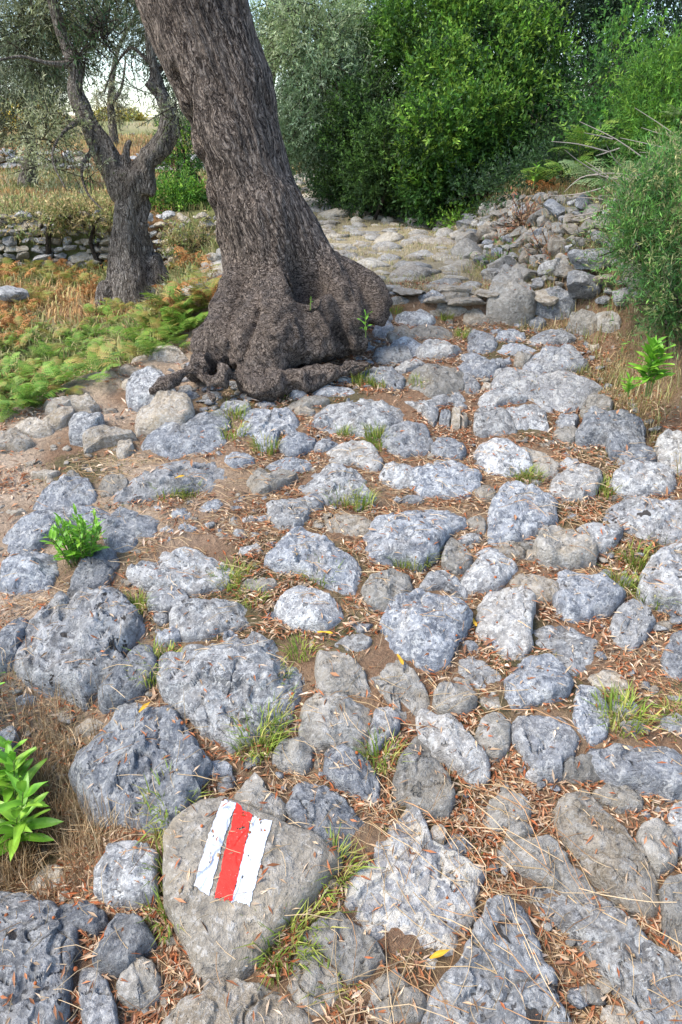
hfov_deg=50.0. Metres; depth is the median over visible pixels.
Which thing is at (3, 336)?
bracken fern
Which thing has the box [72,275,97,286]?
bracken fern
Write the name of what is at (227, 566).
grass tuft
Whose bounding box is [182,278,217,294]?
bracken fern
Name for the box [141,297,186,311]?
bracken fern
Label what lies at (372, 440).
grass tuft
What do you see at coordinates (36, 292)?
bracken fern
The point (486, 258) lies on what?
bank scrub
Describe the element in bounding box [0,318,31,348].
bracken fern
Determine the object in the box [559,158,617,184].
bracken fern
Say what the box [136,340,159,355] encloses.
bracken fern
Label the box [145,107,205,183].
round shrub
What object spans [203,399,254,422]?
grass tuft
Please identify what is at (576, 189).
bank grass
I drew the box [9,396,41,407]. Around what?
bracken fern
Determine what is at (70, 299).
bracken fern
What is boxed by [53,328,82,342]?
bracken fern
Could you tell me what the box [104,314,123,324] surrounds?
bracken fern
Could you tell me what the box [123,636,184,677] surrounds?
grass tuft
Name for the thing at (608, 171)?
bracken fern
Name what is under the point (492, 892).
dead stalks
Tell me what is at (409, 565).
grass tuft
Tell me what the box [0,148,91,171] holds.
terrace wall
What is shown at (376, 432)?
grass tuft
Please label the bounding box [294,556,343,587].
grass tuft
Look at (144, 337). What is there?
bracken fern
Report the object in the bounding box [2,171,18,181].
slope bush
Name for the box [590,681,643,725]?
grass tuft
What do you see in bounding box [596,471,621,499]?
grass tuft
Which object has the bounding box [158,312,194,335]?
bracken fern
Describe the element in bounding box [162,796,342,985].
trail marker stone
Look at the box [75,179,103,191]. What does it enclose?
slope bush
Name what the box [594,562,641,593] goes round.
grass tuft
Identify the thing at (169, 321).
bracken fern
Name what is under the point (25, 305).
bracken fern
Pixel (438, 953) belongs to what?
fallen leaf
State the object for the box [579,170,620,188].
bracken fern
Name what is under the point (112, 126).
olive tree
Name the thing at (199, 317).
bracken fern
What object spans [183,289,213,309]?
bracken fern
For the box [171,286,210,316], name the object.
bracken fern
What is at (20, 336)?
bracken fern
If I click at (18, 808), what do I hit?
leafy plant
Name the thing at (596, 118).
bramble shrub
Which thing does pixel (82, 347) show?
bracken fern
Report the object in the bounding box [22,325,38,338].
bracken fern
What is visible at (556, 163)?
bracken fern
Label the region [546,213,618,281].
bank scrub
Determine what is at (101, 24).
hanging branch
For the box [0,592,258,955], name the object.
hollow grass
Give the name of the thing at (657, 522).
boulder
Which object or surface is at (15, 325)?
bracken fern
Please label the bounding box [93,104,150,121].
yellow bush
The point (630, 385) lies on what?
leafy plant
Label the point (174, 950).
leaf litter
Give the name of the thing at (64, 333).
bracken fern
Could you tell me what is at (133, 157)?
terrace wall
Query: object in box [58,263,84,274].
bracken fern
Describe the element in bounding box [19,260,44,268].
bracken fern
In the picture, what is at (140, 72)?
sky
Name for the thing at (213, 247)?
terrace grass
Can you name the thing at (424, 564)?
grass tuft
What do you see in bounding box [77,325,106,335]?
bracken fern
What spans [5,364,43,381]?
bracken fern
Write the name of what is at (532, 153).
mastic shrub
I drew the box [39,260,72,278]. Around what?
bracken fern
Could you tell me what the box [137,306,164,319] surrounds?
bracken fern
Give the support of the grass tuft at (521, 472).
on the ground at (164, 426)
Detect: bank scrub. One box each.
[452,236,520,274]
[488,187,551,243]
[511,211,568,268]
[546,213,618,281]
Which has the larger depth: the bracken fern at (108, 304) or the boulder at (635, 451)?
the bracken fern at (108, 304)
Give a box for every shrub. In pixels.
[0,184,89,258]
[37,181,113,268]
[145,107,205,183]
[149,155,211,221]
[152,210,216,275]
[298,3,436,210]
[299,1,436,219]
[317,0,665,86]
[363,0,585,228]
[366,54,681,223]
[533,0,674,183]
[571,109,681,373]
[592,10,681,183]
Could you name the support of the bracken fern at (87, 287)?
on the ground at (164, 426)
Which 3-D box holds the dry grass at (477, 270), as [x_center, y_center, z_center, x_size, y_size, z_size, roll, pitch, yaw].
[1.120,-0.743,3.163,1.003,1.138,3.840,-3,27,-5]
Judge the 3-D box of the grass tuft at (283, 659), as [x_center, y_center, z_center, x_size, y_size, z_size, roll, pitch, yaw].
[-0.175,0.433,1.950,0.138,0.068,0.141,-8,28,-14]
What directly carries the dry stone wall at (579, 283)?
on the ground at (164, 426)
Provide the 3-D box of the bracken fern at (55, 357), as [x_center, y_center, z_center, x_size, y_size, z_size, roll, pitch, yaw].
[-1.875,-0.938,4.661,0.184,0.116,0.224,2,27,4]
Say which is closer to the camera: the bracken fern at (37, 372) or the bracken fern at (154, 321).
the bracken fern at (154, 321)
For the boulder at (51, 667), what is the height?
0.284 m
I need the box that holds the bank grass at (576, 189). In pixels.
[385,162,681,479]
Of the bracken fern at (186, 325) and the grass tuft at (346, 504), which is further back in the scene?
the bracken fern at (186, 325)
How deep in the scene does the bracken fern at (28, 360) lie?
4.56 m
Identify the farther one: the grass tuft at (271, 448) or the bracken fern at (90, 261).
the bracken fern at (90, 261)
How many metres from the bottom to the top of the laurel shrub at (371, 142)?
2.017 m
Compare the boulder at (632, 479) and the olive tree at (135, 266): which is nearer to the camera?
the boulder at (632, 479)
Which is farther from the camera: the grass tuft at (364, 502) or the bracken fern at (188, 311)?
the bracken fern at (188, 311)
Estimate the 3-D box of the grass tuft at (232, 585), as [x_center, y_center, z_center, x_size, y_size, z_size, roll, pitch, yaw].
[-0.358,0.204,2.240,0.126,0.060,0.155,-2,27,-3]
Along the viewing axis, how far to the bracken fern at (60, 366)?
4.54 m
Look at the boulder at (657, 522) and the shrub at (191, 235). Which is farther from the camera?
the shrub at (191, 235)
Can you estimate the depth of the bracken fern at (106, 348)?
3.31 m
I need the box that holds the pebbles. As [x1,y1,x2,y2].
[0,305,681,1008]
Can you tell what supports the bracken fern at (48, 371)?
on the ground at (164, 426)
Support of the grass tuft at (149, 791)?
on the ground at (164, 426)
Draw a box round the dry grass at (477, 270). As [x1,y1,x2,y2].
[428,223,681,723]
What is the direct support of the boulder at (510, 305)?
on the ground at (164, 426)
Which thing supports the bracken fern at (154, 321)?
on the ground at (164, 426)
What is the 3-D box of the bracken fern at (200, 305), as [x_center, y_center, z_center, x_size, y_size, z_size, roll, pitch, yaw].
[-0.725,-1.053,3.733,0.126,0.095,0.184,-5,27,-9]
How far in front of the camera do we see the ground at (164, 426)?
2.03 m
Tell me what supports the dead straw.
on the ground at (164, 426)
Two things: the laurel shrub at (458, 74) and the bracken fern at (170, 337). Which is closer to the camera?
the bracken fern at (170, 337)
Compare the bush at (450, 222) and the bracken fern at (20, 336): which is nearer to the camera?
the bracken fern at (20, 336)
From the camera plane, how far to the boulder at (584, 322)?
3.58 m
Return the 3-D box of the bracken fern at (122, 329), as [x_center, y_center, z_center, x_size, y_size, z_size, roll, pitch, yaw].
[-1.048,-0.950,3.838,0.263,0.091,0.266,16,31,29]
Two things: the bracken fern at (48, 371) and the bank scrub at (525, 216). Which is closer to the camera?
the bracken fern at (48, 371)
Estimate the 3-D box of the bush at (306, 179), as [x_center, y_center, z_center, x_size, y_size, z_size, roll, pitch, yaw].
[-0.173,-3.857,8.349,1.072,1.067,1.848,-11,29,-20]
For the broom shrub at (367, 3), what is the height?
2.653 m
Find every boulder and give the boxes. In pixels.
[13,585,145,711]
[68,702,212,835]
[486,264,536,325]
[535,286,575,319]
[566,309,596,336]
[575,406,645,461]
[580,393,613,417]
[596,311,621,332]
[602,494,681,545]
[609,459,676,498]
[616,444,656,465]
[636,539,681,615]
[654,428,681,475]
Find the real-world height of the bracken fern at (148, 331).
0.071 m
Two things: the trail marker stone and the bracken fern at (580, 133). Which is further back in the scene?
the bracken fern at (580, 133)
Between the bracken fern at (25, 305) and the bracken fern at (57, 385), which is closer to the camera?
the bracken fern at (57, 385)
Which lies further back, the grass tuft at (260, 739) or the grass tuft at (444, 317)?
the grass tuft at (444, 317)
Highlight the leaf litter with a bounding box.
[0,272,681,1023]
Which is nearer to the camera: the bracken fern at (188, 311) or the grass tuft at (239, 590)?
the grass tuft at (239, 590)
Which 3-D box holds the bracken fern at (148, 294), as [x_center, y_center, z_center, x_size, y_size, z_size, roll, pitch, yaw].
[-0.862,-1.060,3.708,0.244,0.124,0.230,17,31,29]
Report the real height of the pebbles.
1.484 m
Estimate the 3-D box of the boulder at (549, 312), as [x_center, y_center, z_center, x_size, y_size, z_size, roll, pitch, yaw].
[1.088,-1.038,3.747,0.214,0.230,0.072,7,28,14]
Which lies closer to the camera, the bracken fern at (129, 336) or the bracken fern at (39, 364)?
the bracken fern at (129, 336)
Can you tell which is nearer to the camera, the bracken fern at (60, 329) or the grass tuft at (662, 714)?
the grass tuft at (662, 714)
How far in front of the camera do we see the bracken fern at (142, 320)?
3.73 m
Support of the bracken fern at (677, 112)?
on the ground at (164, 426)
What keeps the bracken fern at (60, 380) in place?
on the ground at (164, 426)
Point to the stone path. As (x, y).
(414, 258)
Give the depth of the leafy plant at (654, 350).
2.75 m
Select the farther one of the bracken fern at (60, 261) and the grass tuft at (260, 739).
the bracken fern at (60, 261)
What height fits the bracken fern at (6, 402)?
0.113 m
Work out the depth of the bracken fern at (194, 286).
3.74 m
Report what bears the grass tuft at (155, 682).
on the ground at (164, 426)
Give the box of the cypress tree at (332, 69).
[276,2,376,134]
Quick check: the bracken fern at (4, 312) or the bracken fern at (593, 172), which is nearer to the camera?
the bracken fern at (593, 172)
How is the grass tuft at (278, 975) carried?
on the ground at (164, 426)
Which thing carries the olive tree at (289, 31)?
on the ground at (164, 426)
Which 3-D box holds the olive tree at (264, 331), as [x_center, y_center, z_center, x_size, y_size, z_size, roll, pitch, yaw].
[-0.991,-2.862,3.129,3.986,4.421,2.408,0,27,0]
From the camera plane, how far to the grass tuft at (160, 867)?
1.55 m
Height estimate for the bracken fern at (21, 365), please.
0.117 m
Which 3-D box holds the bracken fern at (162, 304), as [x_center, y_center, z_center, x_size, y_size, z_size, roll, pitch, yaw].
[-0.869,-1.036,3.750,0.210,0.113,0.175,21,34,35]
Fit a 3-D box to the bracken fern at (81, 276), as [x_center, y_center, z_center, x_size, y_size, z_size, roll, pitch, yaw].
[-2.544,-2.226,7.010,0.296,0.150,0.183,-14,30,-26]
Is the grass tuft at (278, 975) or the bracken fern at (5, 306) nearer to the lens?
the grass tuft at (278, 975)
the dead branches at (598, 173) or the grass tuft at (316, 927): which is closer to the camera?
the grass tuft at (316, 927)
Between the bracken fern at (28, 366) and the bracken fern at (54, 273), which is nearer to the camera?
the bracken fern at (28, 366)
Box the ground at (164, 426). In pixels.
[0,98,681,1023]
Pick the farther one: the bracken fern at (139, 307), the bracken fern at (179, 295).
the bracken fern at (139, 307)
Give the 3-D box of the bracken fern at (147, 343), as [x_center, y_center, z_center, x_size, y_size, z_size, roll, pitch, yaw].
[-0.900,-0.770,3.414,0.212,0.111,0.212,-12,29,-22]
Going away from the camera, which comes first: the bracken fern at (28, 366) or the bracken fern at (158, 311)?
the bracken fern at (158, 311)
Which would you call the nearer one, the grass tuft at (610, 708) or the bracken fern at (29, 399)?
the grass tuft at (610, 708)
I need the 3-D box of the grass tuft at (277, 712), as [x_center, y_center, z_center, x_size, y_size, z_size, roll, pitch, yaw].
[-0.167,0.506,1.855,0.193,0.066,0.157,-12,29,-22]
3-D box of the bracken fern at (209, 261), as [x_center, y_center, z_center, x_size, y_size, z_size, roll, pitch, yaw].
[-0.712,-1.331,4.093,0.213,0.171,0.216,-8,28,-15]
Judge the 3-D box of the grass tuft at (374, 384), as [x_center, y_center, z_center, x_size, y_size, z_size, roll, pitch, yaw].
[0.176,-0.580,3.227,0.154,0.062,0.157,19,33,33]
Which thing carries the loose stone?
on the ground at (164, 426)
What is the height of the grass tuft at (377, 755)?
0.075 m
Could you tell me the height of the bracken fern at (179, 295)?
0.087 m
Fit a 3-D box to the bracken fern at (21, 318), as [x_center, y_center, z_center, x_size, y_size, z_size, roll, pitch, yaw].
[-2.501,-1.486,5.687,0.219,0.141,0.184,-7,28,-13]
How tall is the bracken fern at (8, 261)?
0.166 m
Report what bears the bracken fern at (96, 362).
on the ground at (164, 426)
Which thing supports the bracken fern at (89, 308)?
on the ground at (164, 426)
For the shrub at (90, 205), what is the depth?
7.62 m
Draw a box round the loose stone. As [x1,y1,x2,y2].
[0,285,28,301]
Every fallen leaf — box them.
[139,701,150,711]
[397,654,403,664]
[429,949,449,958]
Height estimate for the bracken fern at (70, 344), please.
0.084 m
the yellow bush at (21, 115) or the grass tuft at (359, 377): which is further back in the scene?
the yellow bush at (21, 115)
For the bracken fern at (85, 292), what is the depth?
6.54 m
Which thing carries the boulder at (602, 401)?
on the ground at (164, 426)
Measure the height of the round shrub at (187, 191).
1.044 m
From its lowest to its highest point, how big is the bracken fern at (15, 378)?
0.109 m
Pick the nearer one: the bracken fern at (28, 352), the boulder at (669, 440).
the boulder at (669, 440)
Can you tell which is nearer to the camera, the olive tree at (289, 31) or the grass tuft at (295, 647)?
the grass tuft at (295, 647)
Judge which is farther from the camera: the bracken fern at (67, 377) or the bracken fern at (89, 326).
the bracken fern at (89, 326)
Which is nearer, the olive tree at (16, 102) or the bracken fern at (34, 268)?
the bracken fern at (34, 268)
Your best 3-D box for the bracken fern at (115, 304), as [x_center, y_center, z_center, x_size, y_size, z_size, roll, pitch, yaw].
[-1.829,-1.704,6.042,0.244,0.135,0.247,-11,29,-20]
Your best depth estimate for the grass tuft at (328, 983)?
1.36 m
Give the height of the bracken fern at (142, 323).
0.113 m
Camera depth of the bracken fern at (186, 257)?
4.73 m
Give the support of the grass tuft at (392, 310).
on the ground at (164, 426)
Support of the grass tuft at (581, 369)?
on the ground at (164, 426)
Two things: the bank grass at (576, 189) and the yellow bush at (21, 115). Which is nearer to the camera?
the bank grass at (576, 189)
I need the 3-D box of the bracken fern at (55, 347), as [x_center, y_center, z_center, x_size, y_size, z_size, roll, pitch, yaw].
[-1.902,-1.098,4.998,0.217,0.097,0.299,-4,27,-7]
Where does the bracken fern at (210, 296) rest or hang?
on the ground at (164, 426)
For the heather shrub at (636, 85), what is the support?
on the ground at (164, 426)
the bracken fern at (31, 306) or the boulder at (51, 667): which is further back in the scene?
the bracken fern at (31, 306)
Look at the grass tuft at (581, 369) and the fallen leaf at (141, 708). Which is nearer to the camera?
the fallen leaf at (141, 708)
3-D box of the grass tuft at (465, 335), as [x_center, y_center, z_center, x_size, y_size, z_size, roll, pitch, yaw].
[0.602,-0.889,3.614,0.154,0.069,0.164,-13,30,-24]
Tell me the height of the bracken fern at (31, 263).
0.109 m
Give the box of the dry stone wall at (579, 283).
[449,191,652,306]
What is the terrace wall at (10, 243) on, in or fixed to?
on the ground at (164, 426)
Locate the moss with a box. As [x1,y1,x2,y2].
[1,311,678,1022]
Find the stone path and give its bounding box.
[204,181,490,293]
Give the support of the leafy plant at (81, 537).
on the ground at (164, 426)
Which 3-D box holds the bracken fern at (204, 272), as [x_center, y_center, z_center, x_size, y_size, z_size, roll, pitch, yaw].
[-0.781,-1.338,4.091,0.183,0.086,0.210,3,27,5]
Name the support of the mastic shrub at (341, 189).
on the ground at (164, 426)
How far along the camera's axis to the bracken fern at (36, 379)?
3.12 m
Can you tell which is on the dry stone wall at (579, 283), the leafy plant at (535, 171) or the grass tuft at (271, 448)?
the leafy plant at (535, 171)
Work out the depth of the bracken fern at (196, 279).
3.92 m
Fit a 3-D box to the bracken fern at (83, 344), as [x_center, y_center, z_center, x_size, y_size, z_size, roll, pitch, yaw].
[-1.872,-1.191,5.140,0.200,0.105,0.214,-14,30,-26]
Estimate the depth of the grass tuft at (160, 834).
1.61 m
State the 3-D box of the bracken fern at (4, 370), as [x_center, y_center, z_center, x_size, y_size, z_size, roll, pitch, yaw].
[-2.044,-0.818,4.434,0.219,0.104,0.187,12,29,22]
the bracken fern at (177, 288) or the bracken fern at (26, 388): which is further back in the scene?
the bracken fern at (177, 288)
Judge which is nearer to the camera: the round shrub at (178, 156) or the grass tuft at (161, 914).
the grass tuft at (161, 914)
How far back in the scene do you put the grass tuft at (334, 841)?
1.55 m
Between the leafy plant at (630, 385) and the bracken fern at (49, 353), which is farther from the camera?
the bracken fern at (49, 353)
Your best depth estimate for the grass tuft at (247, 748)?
1.78 m
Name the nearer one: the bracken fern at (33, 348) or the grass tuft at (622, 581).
the grass tuft at (622, 581)
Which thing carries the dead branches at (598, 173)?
on the ground at (164, 426)
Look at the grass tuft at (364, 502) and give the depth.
2.54 m
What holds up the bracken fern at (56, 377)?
on the ground at (164, 426)
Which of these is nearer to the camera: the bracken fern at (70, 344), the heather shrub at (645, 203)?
the heather shrub at (645, 203)
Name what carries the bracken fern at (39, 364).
on the ground at (164, 426)
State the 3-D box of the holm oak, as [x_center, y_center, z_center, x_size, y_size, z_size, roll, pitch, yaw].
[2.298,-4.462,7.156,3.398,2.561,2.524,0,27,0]
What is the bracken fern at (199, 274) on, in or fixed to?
on the ground at (164, 426)
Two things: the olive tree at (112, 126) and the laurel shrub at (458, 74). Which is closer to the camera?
the laurel shrub at (458, 74)
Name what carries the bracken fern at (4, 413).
on the ground at (164, 426)
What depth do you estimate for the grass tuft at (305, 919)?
1.41 m
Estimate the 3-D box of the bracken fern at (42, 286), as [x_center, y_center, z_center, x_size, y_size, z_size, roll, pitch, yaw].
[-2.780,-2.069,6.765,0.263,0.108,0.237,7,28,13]
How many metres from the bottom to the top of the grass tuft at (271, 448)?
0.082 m
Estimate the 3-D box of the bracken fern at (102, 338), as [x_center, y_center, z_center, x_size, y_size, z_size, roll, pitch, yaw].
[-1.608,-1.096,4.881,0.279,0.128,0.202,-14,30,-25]
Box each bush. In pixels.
[0,98,69,129]
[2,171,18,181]
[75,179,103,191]
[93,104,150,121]
[287,144,340,200]
[426,194,488,232]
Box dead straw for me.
[0,441,681,1023]
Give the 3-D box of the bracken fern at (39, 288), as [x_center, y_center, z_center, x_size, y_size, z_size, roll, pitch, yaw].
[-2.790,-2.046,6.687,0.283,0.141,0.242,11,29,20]
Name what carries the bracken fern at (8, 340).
on the ground at (164, 426)
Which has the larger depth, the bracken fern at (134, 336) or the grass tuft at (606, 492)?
the bracken fern at (134, 336)
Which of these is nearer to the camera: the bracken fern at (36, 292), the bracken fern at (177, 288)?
the bracken fern at (177, 288)
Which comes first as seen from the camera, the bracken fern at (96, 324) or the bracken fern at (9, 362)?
the bracken fern at (9, 362)
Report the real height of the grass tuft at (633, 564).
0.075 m
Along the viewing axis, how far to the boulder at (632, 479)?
2.61 m
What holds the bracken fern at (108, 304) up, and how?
on the ground at (164, 426)
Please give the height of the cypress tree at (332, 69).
3.121 m
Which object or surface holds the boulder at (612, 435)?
on the ground at (164, 426)
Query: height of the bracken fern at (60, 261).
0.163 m
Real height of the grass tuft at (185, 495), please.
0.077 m
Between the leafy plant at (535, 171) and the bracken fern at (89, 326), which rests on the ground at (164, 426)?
the bracken fern at (89, 326)
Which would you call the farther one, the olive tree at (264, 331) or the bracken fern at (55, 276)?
the bracken fern at (55, 276)
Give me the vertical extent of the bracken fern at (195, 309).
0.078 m
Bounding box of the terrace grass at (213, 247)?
[0,120,293,411]
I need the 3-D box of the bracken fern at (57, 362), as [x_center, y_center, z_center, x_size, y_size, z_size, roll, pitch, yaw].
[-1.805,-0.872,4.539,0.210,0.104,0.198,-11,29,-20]
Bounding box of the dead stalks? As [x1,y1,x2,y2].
[284,671,681,1023]
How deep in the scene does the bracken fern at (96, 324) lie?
5.53 m
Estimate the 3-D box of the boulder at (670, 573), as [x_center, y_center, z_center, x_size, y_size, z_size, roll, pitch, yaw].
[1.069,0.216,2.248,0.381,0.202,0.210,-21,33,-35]
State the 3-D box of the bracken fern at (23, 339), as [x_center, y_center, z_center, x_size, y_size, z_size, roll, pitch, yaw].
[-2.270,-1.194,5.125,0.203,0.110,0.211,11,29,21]
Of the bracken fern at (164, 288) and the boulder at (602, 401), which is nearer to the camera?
the boulder at (602, 401)
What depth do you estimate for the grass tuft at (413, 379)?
3.22 m
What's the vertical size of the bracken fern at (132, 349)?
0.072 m
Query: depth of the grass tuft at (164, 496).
2.57 m
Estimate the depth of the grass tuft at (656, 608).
2.17 m
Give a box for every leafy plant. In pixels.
[0,736,63,861]
[41,503,109,567]
[357,309,373,337]
[531,160,541,186]
[620,371,641,396]
[628,333,676,395]
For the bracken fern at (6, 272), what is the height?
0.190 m
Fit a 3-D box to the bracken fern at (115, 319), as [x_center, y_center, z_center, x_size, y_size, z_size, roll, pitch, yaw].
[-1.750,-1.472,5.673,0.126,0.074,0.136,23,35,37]
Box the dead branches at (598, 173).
[551,108,676,227]
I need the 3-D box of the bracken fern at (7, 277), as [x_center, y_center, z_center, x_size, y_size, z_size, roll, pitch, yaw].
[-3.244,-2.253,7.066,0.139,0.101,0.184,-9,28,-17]
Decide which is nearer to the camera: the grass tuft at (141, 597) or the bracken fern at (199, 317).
the grass tuft at (141, 597)
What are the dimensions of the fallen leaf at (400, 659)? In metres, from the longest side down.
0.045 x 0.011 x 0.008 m
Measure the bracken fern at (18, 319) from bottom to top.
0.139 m
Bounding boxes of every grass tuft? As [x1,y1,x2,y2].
[122,586,156,615]
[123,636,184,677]
[126,647,165,687]
[131,757,215,826]
[133,835,162,895]
[133,873,183,945]
[135,792,201,847]
[146,479,187,501]
[169,479,204,500]
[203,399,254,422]
[204,564,239,591]
[211,554,260,583]
[212,418,252,441]
[217,712,287,765]
[222,701,300,759]
[229,577,270,608]
[234,899,344,972]
[239,907,324,990]
[240,431,285,457]
[242,682,300,734]
[265,885,361,962]
[271,649,299,685]
[280,631,326,662]
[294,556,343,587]
[298,844,359,904]
[298,941,362,1011]
[312,820,378,882]
[320,479,370,508]
[335,424,357,436]
[340,481,380,511]
[349,364,385,386]
[349,725,412,776]
[356,429,397,451]
[358,417,387,439]
[361,373,385,387]
[387,555,410,569]
[389,304,404,314]
[397,553,443,571]
[404,372,429,387]
[437,310,457,320]
[449,327,472,339]
[505,464,538,479]
[511,462,549,484]
[575,364,588,374]
[580,674,680,742]
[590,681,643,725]
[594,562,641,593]
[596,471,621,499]
[606,539,658,571]
[627,569,680,609]
[647,692,681,721]
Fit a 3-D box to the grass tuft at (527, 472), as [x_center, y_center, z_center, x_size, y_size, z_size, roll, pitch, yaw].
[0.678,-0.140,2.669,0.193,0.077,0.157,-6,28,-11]
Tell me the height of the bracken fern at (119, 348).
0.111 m
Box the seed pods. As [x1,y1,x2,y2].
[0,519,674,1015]
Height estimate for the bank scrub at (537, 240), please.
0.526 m
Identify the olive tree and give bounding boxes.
[0,0,195,311]
[0,4,130,186]
[86,2,158,145]
[135,0,392,401]
[248,0,408,193]
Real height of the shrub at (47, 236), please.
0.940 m
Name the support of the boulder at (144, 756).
on the ground at (164, 426)
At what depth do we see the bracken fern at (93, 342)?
4.86 m
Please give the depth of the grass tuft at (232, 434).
2.88 m
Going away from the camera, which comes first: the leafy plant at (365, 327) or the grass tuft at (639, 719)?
the grass tuft at (639, 719)
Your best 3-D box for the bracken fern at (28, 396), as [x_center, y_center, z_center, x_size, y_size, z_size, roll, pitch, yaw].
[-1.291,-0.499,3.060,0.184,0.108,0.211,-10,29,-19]
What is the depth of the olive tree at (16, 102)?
9.56 m
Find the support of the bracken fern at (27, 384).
on the ground at (164, 426)
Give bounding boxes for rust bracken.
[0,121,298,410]
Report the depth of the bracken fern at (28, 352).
4.89 m
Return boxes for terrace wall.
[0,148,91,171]
[0,210,216,269]
[130,153,203,170]
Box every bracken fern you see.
[0,260,19,276]
[0,275,10,283]
[0,300,20,312]
[0,309,21,329]
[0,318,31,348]
[0,332,10,339]
[0,334,14,350]
[0,365,13,380]
[0,375,24,394]
[0,383,44,415]
[0,394,26,421]
[1,257,32,272]
[1,352,19,372]
[2,321,30,332]
[2,333,32,350]
[3,358,39,376]
[4,313,33,321]
[4,379,48,400]
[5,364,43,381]
[6,333,29,347]
[6,376,54,389]
[7,331,40,338]
[7,382,49,408]
[8,267,35,281]
[8,315,36,335]
[9,381,70,406]
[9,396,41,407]
[10,299,37,311]
[12,298,37,314]
[13,360,40,376]
[18,349,39,358]
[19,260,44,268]
[21,288,53,304]
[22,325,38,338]
[23,280,48,295]
[24,259,37,266]
[24,363,89,386]
[24,375,55,398]
[26,364,49,380]
[27,346,59,360]
[27,360,52,373]
[29,285,56,290]
[29,375,65,390]
[31,356,57,363]
[33,341,61,358]
[35,359,64,372]
[38,327,67,338]
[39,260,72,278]
[39,272,65,283]
[39,361,73,384]
[42,258,66,269]
[42,357,74,381]
[45,376,84,395]
[46,343,80,356]
[49,365,90,381]
[53,272,76,283]
[53,315,90,330]
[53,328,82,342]
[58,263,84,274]
[58,296,74,307]
[58,328,86,337]
[60,272,88,287]
[61,332,88,348]
[61,351,120,381]
[63,337,88,349]
[64,341,118,371]
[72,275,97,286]
[72,338,105,354]
[75,284,94,302]
[76,284,97,291]
[76,325,99,338]
[77,274,99,284]
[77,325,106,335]
[79,336,107,352]
[79,341,99,357]
[83,303,109,313]
[83,323,116,336]
[84,259,106,270]
[87,318,111,334]
[92,305,109,314]
[94,306,115,318]
[99,301,124,311]
[100,340,124,363]
[103,297,132,312]
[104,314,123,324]
[106,315,120,326]
[107,325,146,339]
[115,331,138,342]
[119,304,145,316]
[121,340,157,356]
[125,328,154,342]
[125,338,171,353]
[128,313,153,327]
[134,311,172,333]
[136,318,186,341]
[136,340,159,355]
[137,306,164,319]
[137,329,186,350]
[140,292,195,312]
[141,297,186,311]
[141,321,175,337]
[144,281,191,307]
[144,296,198,323]
[145,299,181,312]
[146,306,184,323]
[146,314,197,332]
[153,332,189,347]
[157,306,207,332]
[158,280,190,305]
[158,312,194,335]
[160,308,191,331]
[166,307,203,328]
[167,277,203,287]
[167,286,201,305]
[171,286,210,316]
[174,244,209,269]
[179,304,207,313]
[182,264,219,278]
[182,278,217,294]
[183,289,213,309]
[185,271,220,288]
[185,279,217,304]
[188,284,217,301]
[189,297,208,312]
[199,257,221,282]
[520,168,555,183]
[523,149,597,179]
[526,178,567,194]
[547,116,624,157]
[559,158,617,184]
[571,160,636,186]
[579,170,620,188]
[660,104,681,119]
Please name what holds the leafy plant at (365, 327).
on the ground at (164, 426)
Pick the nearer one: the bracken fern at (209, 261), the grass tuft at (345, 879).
the grass tuft at (345, 879)
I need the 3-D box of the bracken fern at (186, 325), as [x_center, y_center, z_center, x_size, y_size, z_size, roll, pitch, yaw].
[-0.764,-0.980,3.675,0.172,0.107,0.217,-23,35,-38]
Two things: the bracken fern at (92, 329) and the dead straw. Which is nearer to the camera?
the dead straw
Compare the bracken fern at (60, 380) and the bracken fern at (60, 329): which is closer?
the bracken fern at (60, 380)
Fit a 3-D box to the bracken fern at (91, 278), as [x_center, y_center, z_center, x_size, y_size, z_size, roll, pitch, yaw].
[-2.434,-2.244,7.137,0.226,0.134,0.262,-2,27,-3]
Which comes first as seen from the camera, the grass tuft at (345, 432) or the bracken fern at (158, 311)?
the grass tuft at (345, 432)
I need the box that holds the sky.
[0,0,681,116]
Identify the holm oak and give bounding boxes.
[421,0,681,149]
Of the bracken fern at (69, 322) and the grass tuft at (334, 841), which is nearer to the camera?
the grass tuft at (334, 841)
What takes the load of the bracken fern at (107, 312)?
on the ground at (164, 426)
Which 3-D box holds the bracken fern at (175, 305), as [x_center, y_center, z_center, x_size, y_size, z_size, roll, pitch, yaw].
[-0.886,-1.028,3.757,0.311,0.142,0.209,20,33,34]
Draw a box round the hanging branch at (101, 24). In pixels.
[38,0,138,85]
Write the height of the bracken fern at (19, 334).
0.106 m
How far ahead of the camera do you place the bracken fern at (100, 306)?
6.02 m
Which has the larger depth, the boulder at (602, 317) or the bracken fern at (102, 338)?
the bracken fern at (102, 338)

